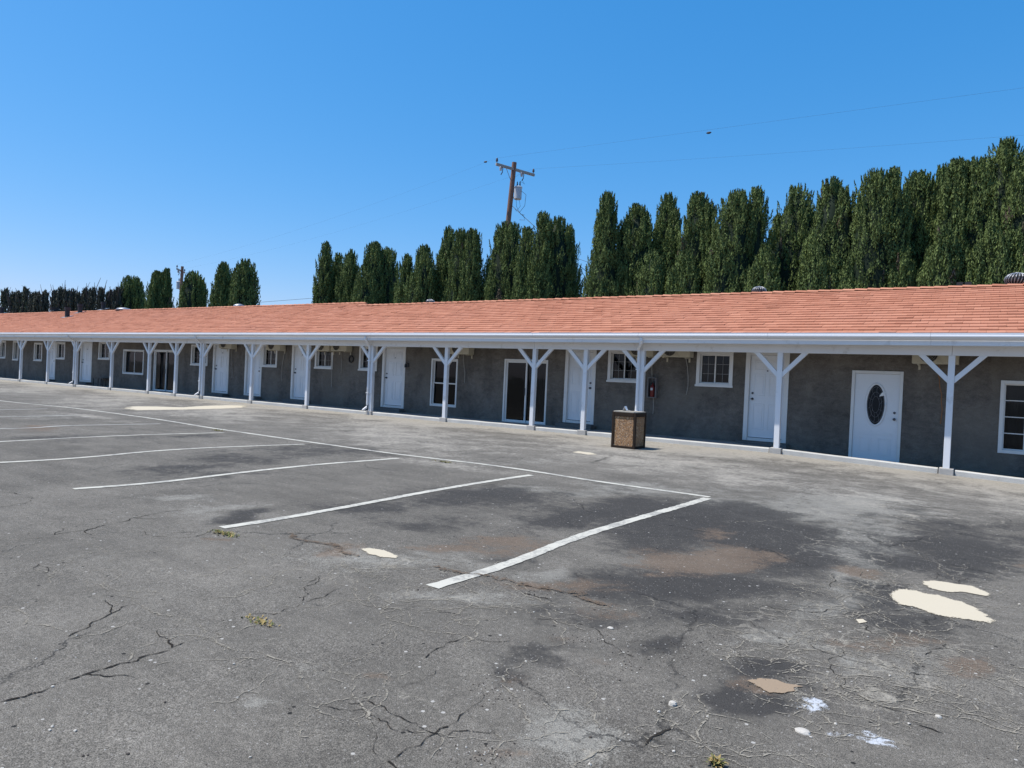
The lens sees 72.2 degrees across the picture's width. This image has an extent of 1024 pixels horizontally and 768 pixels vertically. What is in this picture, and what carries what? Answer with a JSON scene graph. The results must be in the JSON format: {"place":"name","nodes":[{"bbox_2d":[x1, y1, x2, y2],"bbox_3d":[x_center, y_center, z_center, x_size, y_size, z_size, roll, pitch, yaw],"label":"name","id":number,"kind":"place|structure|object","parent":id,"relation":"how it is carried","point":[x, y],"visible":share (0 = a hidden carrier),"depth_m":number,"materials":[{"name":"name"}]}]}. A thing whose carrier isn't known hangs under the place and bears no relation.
{"place":"outdoors","nodes":[
{"label":"outdoors","id":0,"kind":"place"},
{"bbox_2d":[0,377,769,447],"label":"walkway","id":1,"kind":"structure","parent":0,"point":[663,436],"depth_m":21.68,"materials":[{"name":"concrete"}]},
{"bbox_2d":[0,380,1023,767],"bbox_3d":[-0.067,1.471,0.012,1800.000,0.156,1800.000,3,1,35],"label":"asphalt lot","id":2,"kind":"structure","parent":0,"point":[720,560],"depth_m":4.44,"materials":[{"name":"asphalt"}]},
{"bbox_2d":[0,287,12,312],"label":"withered tree","id":3,"kind":"object","parent":2,"relation":"on","point":[3,300],"visible":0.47,"depth_m":70.57,"materials":[{"name":"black plant"}]},
{"bbox_2d":[5,288,16,312],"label":"withered tree","id":4,"kind":"object","parent":2,"relation":"on","point":[11,300],"visible":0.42,"depth_m":69.61,"materials":[{"name":"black plant"}]},
{"bbox_2d":[12,290,21,312],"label":"withered tree","id":5,"kind":"object","parent":2,"relation":"on","point":[18,302],"visible":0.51,"depth_m":68.56,"materials":[{"name":"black plant"}]},
{"bbox_2d":[19,285,29,312],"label":"withered tree","id":6,"kind":"object","parent":2,"relation":"on","point":[24,306],"visible":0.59,"depth_m":67.84,"materials":[{"name":"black plant"}]},
{"bbox_2d":[31,290,42,312],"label":"withered tree","id":7,"kind":"object","parent":2,"relation":"on","point":[35,306],"visible":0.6,"depth_m":66.06,"materials":[{"name":"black plant"}]},
{"bbox_2d":[37,285,50,311],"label":"withered tree","id":8,"kind":"object","parent":2,"relation":"on","point":[44,305],"visible":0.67,"depth_m":65.55,"materials":[{"name":"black plant"}]},
{"bbox_2d":[52,284,65,311],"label":"withered tree","id":9,"kind":"object","parent":2,"relation":"on","point":[59,297],"visible":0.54,"depth_m":63.62,"materials":[{"name":"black plant"}]},
{"bbox_2d":[59,286,69,311],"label":"withered tree","id":10,"kind":"object","parent":2,"relation":"on","point":[65,295],"visible":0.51,"depth_m":63.05,"materials":[{"name":"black plant"}]},
{"bbox_2d":[66,287,77,310],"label":"withered tree","id":11,"kind":"object","parent":2,"relation":"on","point":[71,299],"visible":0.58,"depth_m":62.11,"materials":[{"name":"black plant"}]},
{"bbox_2d":[80,283,88,310],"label":"withered tree","id":12,"kind":"object","parent":2,"relation":"on","point":[85,294],"visible":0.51,"depth_m":60.95,"materials":[{"name":"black plant"}]},
{"bbox_2d":[86,282,96,310],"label":"withered tree","id":13,"kind":"object","parent":2,"relation":"on","point":[91,299],"visible":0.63,"depth_m":60.30,"materials":[{"name":"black plant"}]},
{"bbox_2d":[93,278,106,310],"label":"withered tree","id":14,"kind":"object","parent":2,"relation":"on","point":[99,294],"visible":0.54,"depth_m":59.38,"materials":[{"name":"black plant"}]},
{"bbox_2d":[104,286,112,309],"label":"withered tree","id":15,"kind":"object","parent":2,"relation":"on","point":[108,296],"visible":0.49,"depth_m":58.51,"materials":[{"name":"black plant"}]},
{"bbox_2d":[109,284,124,309],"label":"withered tree","id":16,"kind":"object","parent":2,"relation":"on","point":[117,299],"visible":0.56,"depth_m":57.93,"materials":[{"name":"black plant"}]},
{"bbox_2d":[119,275,146,308],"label":"cypress tree","id":17,"kind":"object","parent":2,"relation":"on","point":[134,294],"visible":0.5,"depth_m":58.58,"materials":[{"name":"green plant"}]},
{"bbox_2d":[0,444,300,462],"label":"parking line","id":18,"kind":"object","parent":2,"relation":"on","point":[138,452],"visible":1,"depth_m":10.55,"materials":[{"name":"paint"}]},
{"bbox_2d":[143,270,161,308],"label":"cypress tree","id":19,"kind":"object","parent":2,"relation":"on","point":[152,301],"visible":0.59,"depth_m":53.28,"materials":[{"name":"green plant"}]},
{"bbox_2d":[157,267,174,308],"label":"cypress tree","id":20,"kind":"object","parent":2,"relation":"on","point":[166,296],"visible":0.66,"depth_m":53.48,"materials":[{"name":"green plant"}]},
{"bbox_2d":[176,265,184,292],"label":"utility pole","id":21,"kind":"object","parent":2,"relation":"on","point":[182,270],"visible":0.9,"depth_m":65.12,"materials":[{"name":"wood"}]},
{"bbox_2d":[124,405,244,409],"bbox_3d":[-10.152,0.750,22.485,2.175,0.009,5.684,3,1,32],"label":"cement patch","id":22,"kind":"object","parent":2,"relation":"on","point":[179,408],"visible":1,"depth_m":21.91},
{"bbox_2d":[176,270,208,307],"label":"cypress tree","id":23,"kind":"object","parent":2,"relation":"on","point":[194,291],"visible":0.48,"depth_m":51.89,"materials":[{"name":"green plant"}]},
{"bbox_2d":[207,261,232,306],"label":"cypress tree","id":24,"kind":"object","parent":2,"relation":"on","point":[220,291],"visible":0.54,"depth_m":50.24,"materials":[{"name":"green plant"}]},
{"bbox_2d":[73,458,399,488],"bbox_3d":[-3.288,1.169,9.532,0.226,0.012,4.910,3,1,35],"label":"parking line","id":25,"kind":"object","parent":2,"relation":"on","point":[224,474],"visible":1,"depth_m":8.87,"materials":[{"name":"paint"}]},
{"bbox_2d":[228,258,260,305],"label":"cypress tree","id":26,"kind":"object","parent":2,"relation":"on","point":[245,287],"visible":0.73,"depth_m":47.17,"materials":[{"name":"green plant"}]},
{"bbox_2d":[311,240,335,303],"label":"cypress tree","id":27,"kind":"object","parent":2,"relation":"on","point":[323,289],"visible":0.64,"depth_m":42.75,"materials":[{"name":"green plant"}]},
{"bbox_2d":[332,252,342,300],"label":"cypress tree","id":28,"kind":"object","parent":2,"relation":"on","point":[337,257],"visible":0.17,"depth_m":43.67,"materials":[{"name":"green plant"}]},
{"bbox_2d":[331,249,358,302],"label":"cypress tree","id":29,"kind":"object","parent":2,"relation":"on","point":[346,278],"visible":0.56,"depth_m":42.13,"materials":[{"name":"green plant"}]},
{"bbox_2d":[0,400,710,496],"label":"parking line","id":30,"kind":"object","parent":2,"relation":"on","point":[411,455],"visible":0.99,"depth_m":11.71,"materials":[{"name":"paint"}]},
{"bbox_2d":[350,241,387,303],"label":"cypress tree","id":31,"kind":"object","parent":2,"relation":"on","point":[368,285],"visible":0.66,"depth_m":40.55,"materials":[{"name":"green plant"}]},
{"bbox_2d":[219,475,532,527],"bbox_3d":[-1.126,1.279,8.142,0.208,0.012,5.055,3,1,33],"label":"parking line","id":32,"kind":"object","parent":2,"relation":"on","point":[308,513],"visible":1,"depth_m":7.29,"materials":[{"name":"paint"}]},
{"bbox_2d":[362,548,397,557],"bbox_3d":[-1.024,1.309,5.440,0.457,0.002,0.200,3,1,35],"label":"cement patch","id":33,"kind":"object","parent":2,"relation":"on","point":[380,553],"visible":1,"depth_m":5.44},
{"bbox_2d":[378,246,399,303],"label":"cypress tree","id":34,"kind":"object","parent":2,"relation":"on","point":[390,267],"visible":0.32,"depth_m":41.22,"materials":[{"name":"green plant"}]},
{"bbox_2d":[393,252,414,303],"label":"cypress tree","id":35,"kind":"object","parent":2,"relation":"on","point":[405,267],"visible":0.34,"depth_m":38.71,"materials":[{"name":"green plant"}]},
{"bbox_2d":[403,243,437,302],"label":"cypress tree","id":36,"kind":"object","parent":2,"relation":"on","point":[421,288],"visible":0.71,"depth_m":37.84,"materials":[{"name":"green plant"}]},
{"bbox_2d":[432,225,456,301],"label":"cypress tree","id":37,"kind":"object","parent":2,"relation":"on","point":[443,255],"visible":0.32,"depth_m":38.77,"materials":[{"name":"green plant"}]},
{"bbox_2d":[441,227,466,301],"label":"cypress tree","id":38,"kind":"object","parent":2,"relation":"on","point":[454,266],"visible":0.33,"depth_m":37.47,"materials":[{"name":"green plant"}]},
{"bbox_2d":[458,227,485,300],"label":"cypress tree","id":39,"kind":"object","parent":2,"relation":"on","point":[470,288],"visible":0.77,"depth_m":36.75,"materials":[{"name":"green plant"}]},
{"bbox_2d":[481,220,521,300],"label":"cypress tree","id":40,"kind":"object","parent":2,"relation":"on","point":[499,272],"visible":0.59,"depth_m":36.26,"materials":[{"name":"green plant"}]},
{"bbox_2d":[0,272,1023,477],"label":"motel building","id":41,"kind":"structure","parent":2,"relation":"on","point":[834,372],"depth_m":18.88,"materials":[{"name":"grey paint"}]},
{"bbox_2d":[33,342,42,360],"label":"window","id":42,"kind":"structure","parent":41,"relation":"in","point":[38,347],"depth_m":39.90,"materials":[{"name":"paint"}]},
{"bbox_2d":[49,341,55,379],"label":"door","id":43,"kind":"structure","parent":41,"relation":"in","point":[53,350],"depth_m":38.77,"materials":[{"name":"paint"}]},
{"bbox_2d":[55,342,65,359],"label":"window","id":44,"kind":"structure","parent":41,"relation":"in","point":[60,346],"depth_m":38.30,"materials":[{"name":"paint"}]},
{"bbox_2d":[79,342,92,381],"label":"door","id":45,"kind":"structure","parent":41,"relation":"in","point":[86,348],"depth_m":36.58,"materials":[{"name":"paint"}]},
{"bbox_2d":[98,342,110,359],"bbox_3d":[-20.527,-1.677,35.426,1.200,0.914,0.160,3,1,35],"label":"window","id":46,"kind":"structure","parent":41,"relation":"in","point":[103,352],"depth_m":35.58,"materials":[{"name":"paint"}]},
{"bbox_2d":[122,349,143,374],"bbox_3d":[-18.188,-1.059,33.803,1.920,1.190,0.145,3,1,35],"label":"window","id":47,"kind":"structure","parent":41,"relation":"in","point":[133,360],"depth_m":33.92,"materials":[{"name":"paint"}]},
{"bbox_2d":[153,350,174,391],"bbox_3d":[-15.873,-0.595,32.196,1.910,1.940,0.140,3,1,35],"label":"sliding door","id":48,"kind":"structure","parent":41,"relation":"in","point":[163,373],"depth_m":32.29,"materials":[{"name":"paint"}]},
{"bbox_2d":[190,344,218,365],"bbox_3d":[-13.335,-1.251,31.005,1.808,0.948,1.082,3,1,35],"label":"window","id":49,"kind":"structure","parent":41,"relation":"in","point":[195,354],"depth_m":30.88,"materials":[{"name":"paint"}]},
{"bbox_2d":[212,344,229,393],"bbox_3d":[-12.285,-0.672,29.724,1.150,2.120,0.150,3,1,35],"label":"door","id":50,"kind":"structure","parent":41,"relation":"in","point":[220,370],"depth_m":29.78,"materials":[{"name":"paint"}]},
{"bbox_2d":[244,344,262,396],"bbox_3d":[-10.437,-0.577,28.444,1.110,2.120,0.150,3,1,35],"label":"door","id":51,"kind":"structure","parent":41,"relation":"in","point":[258,359],"depth_m":28.40,"materials":[{"name":"paint"}]},
{"bbox_2d":[261,345,277,367],"bbox_3d":[-9.565,-1.116,27.836,0.970,0.914,0.160,3,1,35],"label":"window","id":52,"kind":"structure","parent":41,"relation":"in","point":[269,358],"depth_m":27.96,"materials":[{"name":"paint"}]},
{"bbox_2d":[266,345,285,379],"bbox_3d":[-9.185,-0.904,27.301,0.840,1.594,0.354,3,1,35],"label":"air conditioner","id":53,"kind":"object","parent":41,"relation":"attached to","point":[274,348],"visible":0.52,"depth_m":27.14,"materials":[{"name":"beige paint"}]},
{"bbox_2d":[290,345,310,399],"bbox_3d":[-8.010,-0.458,26.764,1.100,2.110,0.150,3,1,35],"label":"door","id":54,"kind":"structure","parent":41,"relation":"in","point":[298,366],"depth_m":26.88,"materials":[{"name":"paint"}]},
{"bbox_2d":[314,345,332,368],"bbox_3d":[-6.931,-0.997,26.013,1.020,0.884,0.160,3,1,35],"label":"window","id":55,"kind":"structure","parent":41,"relation":"in","point":[322,361],"depth_m":26.10,"materials":[{"name":"paint"}]},
{"bbox_2d":[331,346,351,370],"bbox_3d":[-6.119,-0.968,25.184,0.820,1.193,0.354,3,1,35],"label":"air conditioner","id":56,"kind":"object","parent":41,"relation":"attached to","point":[341,348],"visible":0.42,"depth_m":25.02,"materials":[{"name":"beige paint"}]},
{"bbox_2d":[358,346,377,370],"bbox_3d":[-5.026,-0.899,24.694,0.940,0.884,0.160,3,1,35],"label":"window","id":57,"kind":"structure","parent":41,"relation":"in","point":[363,363],"depth_m":24.86,"materials":[{"name":"paint"}]},
{"bbox_2d":[380,347,405,408],"bbox_3d":[-4.017,-0.249,24.000,1.080,2.120,0.150,3,1,35],"label":"door","id":58,"kind":"structure","parent":41,"relation":"in","point":[394,358],"depth_m":24.02,"materials":[{"name":"paint"}]},
{"bbox_2d":[430,358,457,407],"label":"window","id":59,"kind":"structure","parent":41,"relation":"in","point":[437,366],"depth_m":22.85,"materials":[{"name":"paint"}]},
{"bbox_2d":[450,348,473,382],"bbox_3d":[-1.579,-0.676,22.039,0.780,1.293,0.354,3,1,35],"label":"air conditioner","id":60,"kind":"object","parent":41,"relation":"attached to","point":[468,351],"visible":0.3,"depth_m":21.87,"materials":[{"name":"beige paint"}]},
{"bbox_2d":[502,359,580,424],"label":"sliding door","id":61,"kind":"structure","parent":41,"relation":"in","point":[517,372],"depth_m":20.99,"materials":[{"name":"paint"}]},
{"bbox_2d":[563,350,596,424],"bbox_3d":[1.942,0.056,19.874,0.990,2.120,0.150,3,1,35],"label":"door","id":62,"kind":"structure","parent":41,"relation":"in","point":[573,379],"depth_m":19.93,"materials":[{"name":"paint"}]},
{"bbox_2d":[606,350,636,382],"bbox_3d":[3.324,-0.476,19.474,1.478,0.913,1.082,3,1,35],"label":"window","id":63,"kind":"structure","parent":41,"relation":"in","point":[620,369],"depth_m":19.20,"materials":[{"name":"paint"}]},
{"bbox_2d":[628,351,656,410],"bbox_3d":[3.428,-0.170,18.566,0.720,1.893,0.354,3,1,35],"label":"air conditioner","id":64,"kind":"object","parent":41,"relation":"attached to","point":[650,354],"visible":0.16,"depth_m":18.47,"materials":[{"name":"beige paint"}]},
{"bbox_2d":[647,377,658,397],"bbox_3d":[3.707,0.097,18.488,0.250,0.540,0.158,3,1,35],"label":"fire extinguisher cabinet","id":65,"kind":"object","parent":41,"relation":"attached to","point":[652,389],"visible":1,"depth_m":18.45,"materials":[{"name":"metal"}]},
{"bbox_2d":[661,351,693,394],"bbox_3d":[4.205,-0.405,18.035,0.840,1.344,0.354,3,1,35],"label":"air conditioner","id":66,"kind":"object","parent":41,"relation":"attached to","point":[686,355],"visible":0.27,"depth_m":17.89,"materials":[{"name":"beige paint"}]},
{"bbox_2d":[695,352,733,387],"bbox_3d":[5.377,-0.366,18.052,1.458,0.923,1.082,3,1,35],"label":"window","id":67,"kind":"structure","parent":41,"relation":"in","point":[713,369],"depth_m":17.67,"materials":[{"name":"paint"}]},
{"bbox_2d":[742,352,789,442],"bbox_3d":[6.151,0.301,16.959,1.020,2.180,0.150,3,1,35],"label":"door","id":68,"kind":"structure","parent":41,"relation":"in","point":[760,383],"depth_m":17.01,"materials":[{"name":"paint"}]},
{"bbox_2d":[848,370,903,462],"bbox_3d":[8.082,0.706,15.594,1.020,1.992,0.185,3,1,35],"label":"door","id":69,"kind":"structure","parent":41,"relation":"in","point":[876,396],"depth_m":15.57,"materials":[{"name":"paint"}]},
{"bbox_2d":[912,355,959,423],"bbox_3d":[8.895,0.014,14.783,0.840,1.643,0.354,3,1,35],"label":"air conditioner","id":70,"kind":"object","parent":41,"relation":"attached to","point":[934,359],"visible":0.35,"depth_m":14.70,"materials":[{"name":"beige paint"}]},
{"bbox_2d":[997,380,1023,454],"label":"window","id":71,"kind":"structure","parent":41,"relation":"in","point":[1011,412],"depth_m":14.22,"materials":[{"name":"paint"}]},
{"bbox_2d":[0,378,1023,483],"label":"curb","id":72,"kind":"structure","parent":2,"relation":"on","point":[960,473],"depth_m":17.14,"materials":[{"name":"concrete"}]},
{"bbox_2d":[1,435,1022,767],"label":"pavement cracks","id":73,"kind":"object","parent":2,"relation":"on","point":[487,641],"visible":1,"depth_m":3.55,"materials":[{"name":"asphalt"}]},
{"bbox_2d":[4,518,1020,767],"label":"loose grit","id":74,"kind":"object","parent":2,"relation":"on","point":[506,686],"visible":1,"depth_m":3.15,"materials":[{"name":"gravel"}]},
{"bbox_2d":[496,158,534,221],"bbox_3d":[-0.120,-5.502,39.129,2.183,13.766,1.462,3,0,3],"label":"utility pole","id":75,"kind":"object","parent":2,"relation":"on","point":[516,191],"visible":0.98,"depth_m":39.04,"materials":[{"name":"wood"}]},
{"bbox_2d":[510,226,532,299],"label":"cypress tree","id":76,"kind":"object","parent":2,"relation":"on","point":[519,290],"visible":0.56,"depth_m":34.74,"materials":[{"name":"green plant"}]},
{"bbox_2d":[24,498,1023,767],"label":"pavement crazing","id":77,"kind":"object","parent":2,"relation":"on","point":[712,652],"visible":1,"depth_m":3.65,"materials":[{"name":"asphalt"}]},
{"bbox_2d":[524,210,554,298],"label":"cypress tree","id":78,"kind":"object","parent":2,"relation":"on","point":[540,280],"visible":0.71,"depth_m":34.27,"materials":[{"name":"green plant"}]},
{"bbox_2d":[549,216,584,298],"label":"cypress tree","id":79,"kind":"object","parent":2,"relation":"on","point":[567,282],"visible":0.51,"depth_m":34.67,"materials":[{"name":"green plant"}]},
{"bbox_2d":[426,498,709,588],"bbox_3d":[0.943,1.385,6.749,0.196,0.010,5.168,3,1,35],"label":"parking line","id":80,"kind":"object","parent":2,"relation":"on","point":[498,566],"visible":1,"depth_m":5.84,"materials":[{"name":"paint"}]},
{"bbox_2d":[581,190,626,297],"bbox_3d":[4.174,-3.700,31.997,2.199,10.258,2.302,2,0,-16],"label":"cypress tree","id":81,"kind":"object","parent":2,"relation":"on","point":[601,278],"visible":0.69,"depth_m":31.39,"materials":[{"name":"green plant"}]},
{"bbox_2d":[611,410,646,448],"bbox_3d":[2.557,0.989,15.353,0.560,0.805,0.560,3,1,35],"label":"trash bin","id":82,"kind":"object","parent":2,"relation":"on","point":[628,430],"visible":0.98,"depth_m":15.16,"materials":[{"name":"stone"}]},
{"bbox_2d":[616,202,657,295],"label":"cypress tree","id":83,"kind":"object","parent":2,"relation":"on","point":[637,234],"visible":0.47,"depth_m":31.41,"materials":[{"name":"green plant"}]},
{"bbox_2d":[636,248,664,295],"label":"cypress tree","id":84,"kind":"object","parent":2,"relation":"on","point":[650,280],"visible":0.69,"depth_m":29.88,"materials":[{"name":"green plant"}]},
{"bbox_2d":[652,192,682,293],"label":"cypress tree","id":85,"kind":"object","parent":2,"relation":"on","point":[668,220],"visible":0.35,"depth_m":31.43,"materials":[{"name":"green plant"}]},
{"bbox_2d":[665,249,703,294],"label":"cypress tree","id":86,"kind":"object","parent":2,"relation":"on","point":[683,275],"visible":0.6,"depth_m":29.15,"materials":[{"name":"green plant"}]},
{"bbox_2d":[675,190,720,292],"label":"cypress tree","id":87,"kind":"object","parent":2,"relation":"on","point":[695,239],"visible":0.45,"depth_m":29.93,"materials":[{"name":"green plant"}]},
{"bbox_2d":[705,752,728,767],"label":"weed tuft","id":88,"kind":"object","parent":2,"relation":"on","point":[714,760],"visible":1,"depth_m":2.60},
{"bbox_2d":[702,236,741,293],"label":"cypress tree","id":89,"kind":"object","parent":2,"relation":"on","point":[721,277],"visible":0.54,"depth_m":28.08,"materials":[{"name":"green plant"}]},
{"bbox_2d":[702,185,774,293],"bbox_3d":[9.191,-3.264,28.725,2.826,9.897,2.757,2,1,-39],"label":"cypress tree","id":90,"kind":"object","parent":2,"relation":"on","point":[742,231],"visible":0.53,"depth_m":28.30,"materials":[{"name":"green plant"}]},
{"bbox_2d":[743,242,782,291],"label":"cypress tree","id":91,"kind":"object","parent":2,"relation":"on","point":[763,271],"visible":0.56,"depth_m":27.21,"materials":[{"name":"green plant"}]},
{"bbox_2d":[748,678,801,692],"bbox_3d":[1.244,1.424,3.337,0.259,0.001,0.220,2,1,-31],"label":"pothole","id":92,"kind":"object","parent":2,"relation":"on","point":[772,685],"visible":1,"depth_m":3.32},
{"bbox_2d":[768,182,817,290],"bbox_3d":[11.479,-3.269,29.125,2.779,10.107,2.843,3,1,35],"label":"cypress tree","id":93,"kind":"object","parent":2,"relation":"on","point":[792,224],"visible":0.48,"depth_m":28.51,"materials":[{"name":"green plant"}]},
{"bbox_2d":[796,242,831,290],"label":"cypress tree","id":94,"kind":"object","parent":2,"relation":"on","point":[809,277],"visible":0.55,"depth_m":26.22,"materials":[{"name":"green plant"}]},
{"bbox_2d":[796,176,856,289],"bbox_3d":[12.037,-3.051,26.688,2.398,9.763,2.465,3,1,35],"label":"cypress tree","id":95,"kind":"object","parent":2,"relation":"on","point":[832,221],"visible":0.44,"depth_m":26.30,"materials":[{"name":"green plant"}]},
{"bbox_2d":[836,242,865,288],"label":"cypress tree","id":96,"kind":"object","parent":2,"relation":"on","point":[849,267],"visible":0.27,"depth_m":25.49,"materials":[{"name":"green plant"}]},
{"bbox_2d":[836,165,915,288],"bbox_3d":[13.221,-3.070,25.785,2.610,9.923,2.495,2,0,-13],"label":"cypress tree","id":97,"kind":"object","parent":2,"relation":"on","point":[881,210],"visible":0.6,"depth_m":25.17,"materials":[{"name":"green plant"}]},
{"bbox_2d":[883,249,917,287],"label":"cypress tree","id":98,"kind":"object","parent":2,"relation":"on","point":[903,273],"visible":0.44,"depth_m":24.61,"materials":[{"name":"green plant"}]},
{"bbox_2d":[901,161,946,278],"bbox_3d":[15.175,-3.126,26.228,3.089,10.204,2.562,3,1,35],"label":"cypress tree","id":99,"kind":"object","parent":2,"relation":"on","point":[924,207],"visible":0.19,"depth_m":25.78,"materials":[{"name":"green plant"}]},
{"bbox_2d":[915,222,969,286],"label":"cypress tree","id":100,"kind":"object","parent":2,"relation":"on","point":[944,262],"visible":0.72,"depth_m":23.80,"materials":[{"name":"green plant"}]},
{"bbox_2d":[890,589,995,623],"bbox_3d":[2.891,1.488,4.733,0.694,0.004,0.651,3,1,35],"label":"cement patch","id":101,"kind":"object","parent":2,"relation":"on","point":[940,605],"visible":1,"depth_m":4.72,"materials":[{"name":"concrete"}]},
{"bbox_2d":[929,156,971,266],"bbox_3d":[15.670,-3.025,24.948,1.933,10.069,2.261,3,1,35],"label":"cypress tree","id":102,"kind":"object","parent":2,"relation":"on","point":[952,181],"visible":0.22,"depth_m":24.55,"materials":[{"name":"green plant"}]},
{"bbox_2d":[922,580,989,596],"bbox_3d":[3.270,1.505,5.196,0.486,0.002,0.374,3,0,14],"label":"cement patch","id":103,"kind":"object","parent":2,"relation":"on","point":[944,586],"visible":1,"depth_m":5.18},
{"bbox_2d":[944,154,995,284],"bbox_3d":[16.031,-3.025,24.446,2.624,10.111,2.706,3,1,35],"label":"cypress tree","id":104,"kind":"object","parent":2,"relation":"on","point":[977,186],"visible":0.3,"depth_m":24.16,"materials":[{"name":"green plant"}]},
{"bbox_2d":[964,221,1015,284],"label":"cypress tree","id":105,"kind":"object","parent":2,"relation":"on","point":[991,256],"visible":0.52,"depth_m":23.18,"materials":[{"name":"green plant"}]},
{"bbox_2d":[975,136,1023,234],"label":"cypress tree","id":106,"kind":"object","parent":2,"relation":"on","point":[1006,156],"visible":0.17,"depth_m":23.83,"materials":[{"name":"green plant"}]},
{"bbox_2d":[998,156,1023,272],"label":"cypress tree","id":107,"kind":"object","parent":2,"relation":"on","point":[1013,217],"visible":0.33,"depth_m":23.16,"materials":[{"name":"green plant"}]},
{"bbox_2d":[0,0,1023,309],"label":"sky","id":108,"kind":"structure","parent":0,"point":[139,138],"materials":[{"name":"blue"}]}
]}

